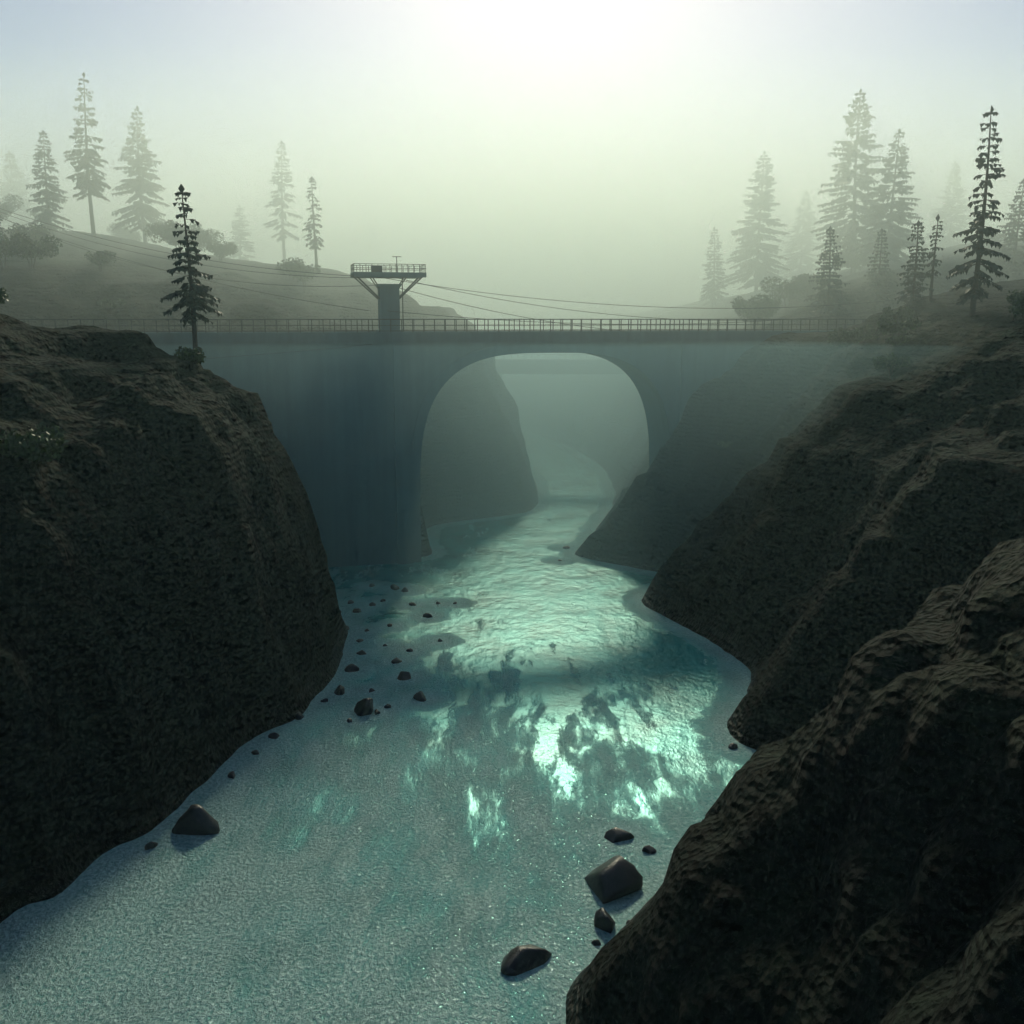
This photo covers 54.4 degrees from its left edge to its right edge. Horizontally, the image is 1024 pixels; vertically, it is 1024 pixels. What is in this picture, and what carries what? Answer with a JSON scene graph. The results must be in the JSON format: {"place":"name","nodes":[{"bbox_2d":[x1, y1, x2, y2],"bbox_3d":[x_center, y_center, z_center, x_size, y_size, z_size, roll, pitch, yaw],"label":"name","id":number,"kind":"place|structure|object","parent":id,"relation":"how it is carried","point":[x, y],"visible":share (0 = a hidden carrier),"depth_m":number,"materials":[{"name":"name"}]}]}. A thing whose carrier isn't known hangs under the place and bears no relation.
{"place":"outdoors","nodes":[
{"label":"outdoors","id":0,"kind":"place"},
{"bbox_2d":[0,431,756,1023],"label":"river water","id":1,"kind":"structure","parent":0,"point":[440,851],"depth_m":67.34,"materials":[{"name":"teal liquid"}]},
{"bbox_2d":[145,841,157,849],"bbox_3d":[-23.019,21.166,63.288,0.790,0.554,0.751,0,11,0],"label":"river boulder","id":2,"kind":"object","parent":1,"relation":"in","point":[150,845],"visible":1,"depth_m":63.08,"materials":[{"name":"grey stone"}]},
{"bbox_2d":[172,804,219,834],"bbox_3d":[-20.692,20.236,65.567,3.149,2.180,1.958,0,11,0],"label":"river boulder","id":3,"kind":"object","parent":1,"relation":"in","point":[195,819],"visible":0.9,"depth_m":64.83,"materials":[{"name":"grey stone"}]},
{"bbox_2d":[228,771,235,778],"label":"river boulder","id":4,"kind":"object","parent":1,"relation":"in","point":[231,774],"visible":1,"depth_m":72.84,"materials":[{"name":"grey stone"}]},
{"bbox_2d":[251,750,258,754],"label":"river boulder","id":5,"kind":"object","parent":1,"relation":"in","point":[254,752],"visible":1,"depth_m":76.78,"materials":[{"name":"grey stone"}]},
{"bbox_2d":[268,732,278,738],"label":"river boulder","id":6,"kind":"object","parent":1,"relation":"in","point":[273,735],"visible":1,"depth_m":79.80,"materials":[{"name":"grey stone"}]},
{"bbox_2d":[295,712,303,719],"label":"river boulder","id":7,"kind":"object","parent":1,"relation":"in","point":[299,716],"visible":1,"depth_m":83.45,"materials":[{"name":"grey stone"}]},
{"bbox_2d":[334,685,344,694],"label":"river boulder","id":8,"kind":"object","parent":1,"relation":"in","point":[340,690],"visible":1,"depth_m":88.96,"materials":[{"name":"grey stone"}]},
{"bbox_2d":[344,664,358,671],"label":"river boulder","id":9,"kind":"object","parent":1,"relation":"in","point":[351,668],"visible":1,"depth_m":94.83,"materials":[{"name":"grey stone"}]},
{"bbox_2d":[353,608,360,612],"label":"river boulder","id":10,"kind":"object","parent":1,"relation":"in","point":[356,610],"visible":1,"depth_m":113.85,"materials":[{"name":"grey stone"}]},
{"bbox_2d":[356,650,365,654],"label":"river boulder","id":11,"kind":"object","parent":1,"relation":"in","point":[362,652],"visible":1,"depth_m":99.56,"materials":[{"name":"grey stone"}]},
{"bbox_2d":[354,698,372,715],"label":"river boulder","id":12,"kind":"object","parent":1,"relation":"in","point":[363,706],"visible":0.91,"depth_m":84.48,"materials":[{"name":"grey stone"}]},
{"bbox_2d":[390,584,399,589],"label":"river boulder","id":13,"kind":"object","parent":1,"relation":"in","point":[394,587],"visible":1,"depth_m":123.49,"materials":[{"name":"grey stone"}]},
{"bbox_2d":[391,657,401,663],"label":"river boulder","id":14,"kind":"object","parent":1,"relation":"in","point":[396,660],"visible":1,"depth_m":97.09,"materials":[{"name":"grey stone"}]},
{"bbox_2d":[397,671,410,679],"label":"river boulder","id":15,"kind":"object","parent":1,"relation":"in","point":[403,675],"visible":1,"depth_m":92.78,"materials":[{"name":"grey stone"}]},
{"bbox_2d":[413,691,425,701],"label":"river boulder","id":16,"kind":"object","parent":1,"relation":"in","point":[419,696],"visible":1,"depth_m":87.78,"materials":[{"name":"grey stone"}]},
{"bbox_2d":[423,613,432,617],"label":"river boulder","id":17,"kind":"object","parent":1,"relation":"in","point":[427,615],"visible":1,"depth_m":112.02,"materials":[{"name":"grey stone"}]},
{"bbox_2d":[501,944,551,975],"bbox_3d":[0.602,23.227,52.100,3.071,1.118,1.947,-8,13,-35],"label":"river boulder","id":18,"kind":"object","parent":1,"relation":"in","point":[518,960],"visible":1,"depth_m":51.62,"materials":[{"name":"grey stone"}]},
{"bbox_2d":[591,939,600,945],"bbox_3d":[4.513,23.128,53.506,0.563,0.340,0.409,0,11,0],"label":"river boulder","id":19,"kind":"object","parent":1,"relation":"in","point":[596,942],"visible":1,"depth_m":53.42,"materials":[{"name":"grey stone"}]},
{"bbox_2d":[594,908,614,932],"bbox_3d":[5.144,22.575,55.171,1.462,1.162,1.077,8,14,37],"label":"river boulder","id":20,"kind":"object","parent":1,"relation":"in","point":[604,920],"visible":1,"depth_m":54.74,"materials":[{"name":"grey stone"}]},
{"bbox_2d":[585,855,642,903],"bbox_3d":[5.989,21.571,59.061,3.139,2.037,3.339,-5,12,-23],"label":"river boulder","id":21,"kind":"object","parent":1,"relation":"in","point":[614,878],"visible":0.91,"depth_m":58.20,"materials":[{"name":"grey stone"}]},
{"bbox_2d":[604,827,633,842],"bbox_3d":[6.857,20.895,64.478,1.790,0.792,1.391,-8,13,-34],"label":"river boulder","id":22,"kind":"object","parent":1,"relation":"in","point":[614,835],"visible":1,"depth_m":64.22,"materials":[{"name":"grey stone"}]},
{"bbox_2d":[642,845,655,853],"bbox_3d":[8.645,21.284,62.895,0.942,0.454,0.876,0,11,0],"label":"river boulder","id":23,"kind":"object","parent":1,"relation":"in","point":[648,849],"visible":1,"depth_m":62.67,"materials":[{"name":"grey stone"}]},
{"bbox_2d":[728,743,737,749],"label":"river boulder","id":24,"kind":"object","parent":1,"relation":"in","point":[731,746],"visible":1,"depth_m":77.82,"materials":[{"name":"grey stone"}]},
{"bbox_2d":[0,229,1023,1023],"bbox_3d":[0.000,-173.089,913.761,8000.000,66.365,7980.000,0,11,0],"label":"terrain","id":25,"kind":"structure","parent":0,"point":[826,545],"depth_m":76.55,"materials":[{"name":"stone"}]},
{"bbox_2d":[0,219,5,259],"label":"conifer","id":26,"kind":"object","parent":25,"relation":"on","point":[1,228],"visible":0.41,"depth_m":156.45,"materials":[{"name":"green plant"}]},
{"bbox_2d":[0,287,8,303],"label":"cliff scrub","id":27,"kind":"object","parent":25,"relation":"on","point":[2,297],"visible":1,"depth_m":94.58,"materials":[{"name":"green plant"}]},
{"bbox_2d":[0,202,10,220],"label":"shrub","id":28,"kind":"object","parent":25,"relation":"on","point":[3,210],"visible":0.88,"depth_m":187.82,"materials":[{"name":"green plant"}]},
{"bbox_2d":[0,194,24,217],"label":"shrub","id":29,"kind":"object","parent":25,"relation":"on","point":[11,205],"visible":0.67,"depth_m":193.60,"materials":[{"name":"green plant"}]},
{"bbox_2d":[0,233,29,267],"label":"shrub","id":30,"kind":"object","parent":25,"relation":"on","point":[4,249],"visible":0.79,"depth_m":146.61,"materials":[{"name":"green plant"}]},
{"bbox_2d":[0,150,39,228],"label":"conifer","id":31,"kind":"object","parent":25,"relation":"on","point":[7,188],"visible":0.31,"depth_m":286.47,"materials":[{"name":"green plant"}]},
{"bbox_2d":[6,222,50,241],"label":"shrub","id":32,"kind":"object","parent":25,"relation":"on","point":[33,235],"visible":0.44,"depth_m":159.58,"materials":[{"name":"green plant"}]},
{"bbox_2d":[2,232,62,268],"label":"shrub","id":33,"kind":"object","parent":25,"relation":"on","point":[35,248],"visible":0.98,"depth_m":148.42,"materials":[{"name":"green plant"}]},
{"bbox_2d":[0,422,69,464],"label":"cliff scrub","id":34,"kind":"object","parent":25,"relation":"on","point":[31,447],"visible":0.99,"depth_m":67.11,"materials":[{"name":"green plant"}]},
{"bbox_2d":[30,210,56,225],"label":"shrub","id":35,"kind":"object","parent":25,"relation":"on","point":[34,214],"visible":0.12,"depth_m":200.74,"materials":[{"name":"green plant"}]},
{"bbox_2d":[23,130,72,236],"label":"conifer","id":36,"kind":"object","parent":25,"relation":"on","point":[49,195],"visible":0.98,"depth_m":183.23,"materials":[{"name":"green plant"}]},
{"bbox_2d":[63,72,110,240],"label":"conifer","id":37,"kind":"object","parent":25,"relation":"on","point":[84,184],"visible":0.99,"depth_m":184.65,"materials":[{"name":"green plant"}]},
{"bbox_2d":[84,250,116,271],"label":"shrub","id":38,"kind":"object","parent":25,"relation":"on","point":[100,259],"visible":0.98,"depth_m":152.92,"materials":[{"name":"green plant"}]},
{"bbox_2d":[96,298,126,308],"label":"bush","id":39,"kind":"object","parent":25,"relation":"on","point":[108,303],"visible":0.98,"depth_m":139.19,"materials":[{"name":"green plant"}]},
{"bbox_2d":[106,221,141,240],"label":"shrub","id":40,"kind":"object","parent":25,"relation":"on","point":[122,232],"visible":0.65,"depth_m":229.33,"materials":[{"name":"green plant"}]},
{"bbox_2d":[112,106,169,242],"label":"conifer","id":41,"kind":"object","parent":25,"relation":"on","point":[139,184],"visible":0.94,"depth_m":204.54,"materials":[{"name":"green plant"}]},
{"bbox_2d":[144,220,202,252],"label":"shrub","id":42,"kind":"object","parent":25,"relation":"on","point":[163,231],"visible":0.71,"depth_m":175.65,"materials":[{"name":"green plant"}]},
{"bbox_2d":[173,346,205,364],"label":"cliff scrub","id":43,"kind":"object","parent":25,"relation":"on","point":[195,355],"visible":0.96,"depth_m":101.09,"materials":[{"name":"green plant"}]},
{"bbox_2d":[160,184,222,349],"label":"conifer","id":44,"kind":"object","parent":25,"relation":"on","point":[191,300],"visible":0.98,"depth_m":108.82,"materials":[{"name":"green plant"}]},
{"bbox_2d":[164,227,223,255],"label":"shrub","id":45,"kind":"object","parent":25,"relation":"on","point":[206,237],"visible":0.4,"depth_m":181.20,"materials":[{"name":"green plant"}]},
{"bbox_2d":[206,241,238,261],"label":"shrub","id":46,"kind":"object","parent":25,"relation":"on","point":[223,250],"visible":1,"depth_m":178.47,"materials":[{"name":"green plant"}]},
{"bbox_2d":[226,204,254,260],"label":"conifer","id":47,"kind":"object","parent":25,"relation":"on","point":[239,232],"visible":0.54,"depth_m":260.71,"materials":[{"name":"green plant"}]},
{"bbox_2d":[263,140,302,262],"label":"conifer","id":48,"kind":"object","parent":25,"relation":"on","point":[282,214],"visible":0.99,"depth_m":239.57,"materials":[{"name":"green plant"}]},
{"bbox_2d":[275,257,320,293],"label":"shrub","id":49,"kind":"object","parent":25,"relation":"on","point":[292,267],"visible":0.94,"depth_m":168.20,"materials":[{"name":"green plant"}]},
{"bbox_2d":[302,176,323,270],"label":"conifer","id":50,"kind":"object","parent":25,"relation":"on","point":[314,241],"visible":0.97,"depth_m":186.01,"materials":[{"name":"green plant"}]},
{"bbox_2d":[142,330,833,566],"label":"arch bridge","id":51,"kind":"structure","parent":25,"relation":"on","point":[348,424],"depth_m":132.94,"materials":[{"name":"concrete"}]},
{"bbox_2d":[350,272,425,331],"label":"observation tower","id":52,"kind":"structure","parent":51,"relation":"on","point":[388,300],"depth_m":132.52,"materials":[{"name":"grey concrete"}]},
{"bbox_2d":[350,256,425,331],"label":"observation platform","id":53,"kind":"structure","parent":51,"relation":"on","point":[376,268],"depth_m":132.75,"materials":[{"name":"grey metal"}]},
{"bbox_2d":[0,209,916,358],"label":"overhead cables","id":54,"kind":"object","parent":53,"relation":"on","point":[419,293],"visible":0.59,"depth_m":142.08,"materials":[{"name":"black metal"}]},
{"bbox_2d":[18,319,865,332],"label":"bridge railing","id":55,"kind":"object","parent":51,"relation":"on","point":[454,325],"visible":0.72,"depth_m":134.21,"materials":[{"name":"metal"}]},
{"bbox_2d":[495,359,626,377],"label":"distant bridge","id":56,"kind":"structure","parent":25,"relation":"on","point":[553,366],"depth_m":217.96,"materials":[{"name":"concrete"}]},
{"bbox_2d":[497,354,600,359],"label":"bridge railing","id":57,"kind":"object","parent":56,"relation":"on","point":[553,354],"visible":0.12,"depth_m":217.43,"materials":[{"name":"metal"}]},
{"bbox_2d":[699,226,728,313],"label":"conifer","id":58,"kind":"object","parent":25,"relation":"on","point":[712,289],"visible":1,"depth_m":238.96,"materials":[{"name":"green plant"}]},
{"bbox_2d":[718,150,789,291],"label":"conifer","id":59,"kind":"object","parent":25,"relation":"on","point":[750,266],"visible":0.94,"depth_m":239.50,"materials":[{"name":"green plant"}]},
{"bbox_2d":[730,293,782,329],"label":"shrub","id":60,"kind":"object","parent":25,"relation":"on","point":[761,308],"visible":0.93,"depth_m":168.93,"materials":[{"name":"green plant"}]},
{"bbox_2d":[760,276,817,310],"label":"shrub","id":61,"kind":"object","parent":25,"relation":"on","point":[801,286],"visible":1,"depth_m":176.49,"materials":[{"name":"green plant"}]},
{"bbox_2d":[774,190,827,281],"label":"conifer","id":62,"kind":"object","parent":25,"relation":"on","point":[800,243],"visible":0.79,"depth_m":289.60,"materials":[{"name":"green plant"}]},
{"bbox_2d":[791,273,834,294],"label":"shrub","id":63,"kind":"object","parent":25,"relation":"on","point":[807,276],"visible":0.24,"depth_m":177.99,"materials":[{"name":"green plant"}]},
{"bbox_2d":[804,226,854,321],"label":"conifer","id":64,"kind":"object","parent":25,"relation":"on","point":[837,308],"visible":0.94,"depth_m":158.68,"materials":[{"name":"green plant"}]},
{"bbox_2d":[827,324,878,346],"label":"cliff scrub","id":65,"kind":"object","parent":25,"relation":"on","point":[844,337],"visible":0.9,"depth_m":134.24,"materials":[{"name":"green plant"}]},
{"bbox_2d":[810,89,898,273],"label":"conifer","id":66,"kind":"object","parent":25,"relation":"on","point":[848,232],"visible":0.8,"depth_m":205.26,"materials":[{"name":"green plant"}]},
{"bbox_2d":[856,229,896,313],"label":"conifer","id":67,"kind":"object","parent":25,"relation":"on","point":[876,292],"visible":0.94,"depth_m":161.09,"materials":[{"name":"green plant"}]},
{"bbox_2d":[850,128,924,267],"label":"conifer","id":68,"kind":"object","parent":25,"relation":"on","point":[893,242],"visible":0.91,"depth_m":191.57,"materials":[{"name":"green plant"}]},
{"bbox_2d":[861,229,920,252],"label":"shrub","id":69,"kind":"object","parent":25,"relation":"on","point":[905,239],"visible":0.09,"depth_m":207.91,"materials":[{"name":"green plant"}]},
{"bbox_2d":[872,352,911,377],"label":"cliff scrub","id":70,"kind":"object","parent":25,"relation":"on","point":[884,362],"visible":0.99,"depth_m":115.31,"materials":[{"name":"green plant"}]},
{"bbox_2d":[880,306,915,323],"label":"cliff scrub","id":71,"kind":"object","parent":25,"relation":"on","point":[905,312],"visible":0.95,"depth_m":132.70,"materials":[{"name":"green plant"}]},
{"bbox_2d":[885,335,910,345],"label":"bush","id":72,"kind":"object","parent":25,"relation":"on","point":[898,340],"visible":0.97,"depth_m":122.98,"materials":[{"name":"green plant"}]},
{"bbox_2d":[876,316,921,335],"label":"shrub","id":73,"kind":"object","parent":25,"relation":"on","point":[885,325],"visible":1,"depth_m":124.33,"materials":[{"name":"green plant"}]},
{"bbox_2d":[894,220,934,305],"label":"conifer","id":74,"kind":"object","parent":25,"relation":"on","point":[912,292],"visible":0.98,"depth_m":136.26,"materials":[{"name":"green plant"}]},
{"bbox_2d":[924,214,943,301],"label":"conifer","id":75,"kind":"object","parent":25,"relation":"on","point":[933,262],"visible":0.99,"depth_m":135.19,"materials":[{"name":"green plant"}]},
{"bbox_2d":[919,160,973,251],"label":"conifer","id":76,"kind":"object","parent":25,"relation":"on","point":[947,240],"visible":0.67,"depth_m":278.59,"materials":[{"name":"green plant"}]},
{"bbox_2d":[946,105,1010,315],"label":"conifer","id":77,"kind":"object","parent":25,"relation":"on","point":[974,293],"visible":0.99,"depth_m":118.65,"materials":[{"name":"green plant"}]},
{"bbox_2d":[976,233,1005,247],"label":"shrub","id":78,"kind":"object","parent":25,"relation":"on","point":[998,237],"visible":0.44,"depth_m":189.05,"materials":[{"name":"green plant"}]},
{"bbox_2d":[994,179,1023,280],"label":"conifer","id":79,"kind":"object","parent":25,"relation":"on","point":[1013,269],"visible":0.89,"depth_m":166.71,"materials":[{"name":"green plant"}]},
{"bbox_2d":[1005,289,1023,303],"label":"bush","id":80,"kind":"object","parent":25,"relation":"on","point":[1015,296],"visible":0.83,"depth_m":116.08,"materials":[{"name":"green plant"}]},
{"bbox_2d":[1007,298,1023,319],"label":"cliff scrub","id":81,"kind":"object","parent":25,"relation":"on","point":[1018,307],"visible":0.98,"depth_m":109.92,"materials":[{"name":"green plant"}]},
{"bbox_2d":[0,0,1023,308],"label":"sky","id":82,"kind":"structure","parent":0,"point":[588,152],"materials":[{"name":"white"}]}
]}

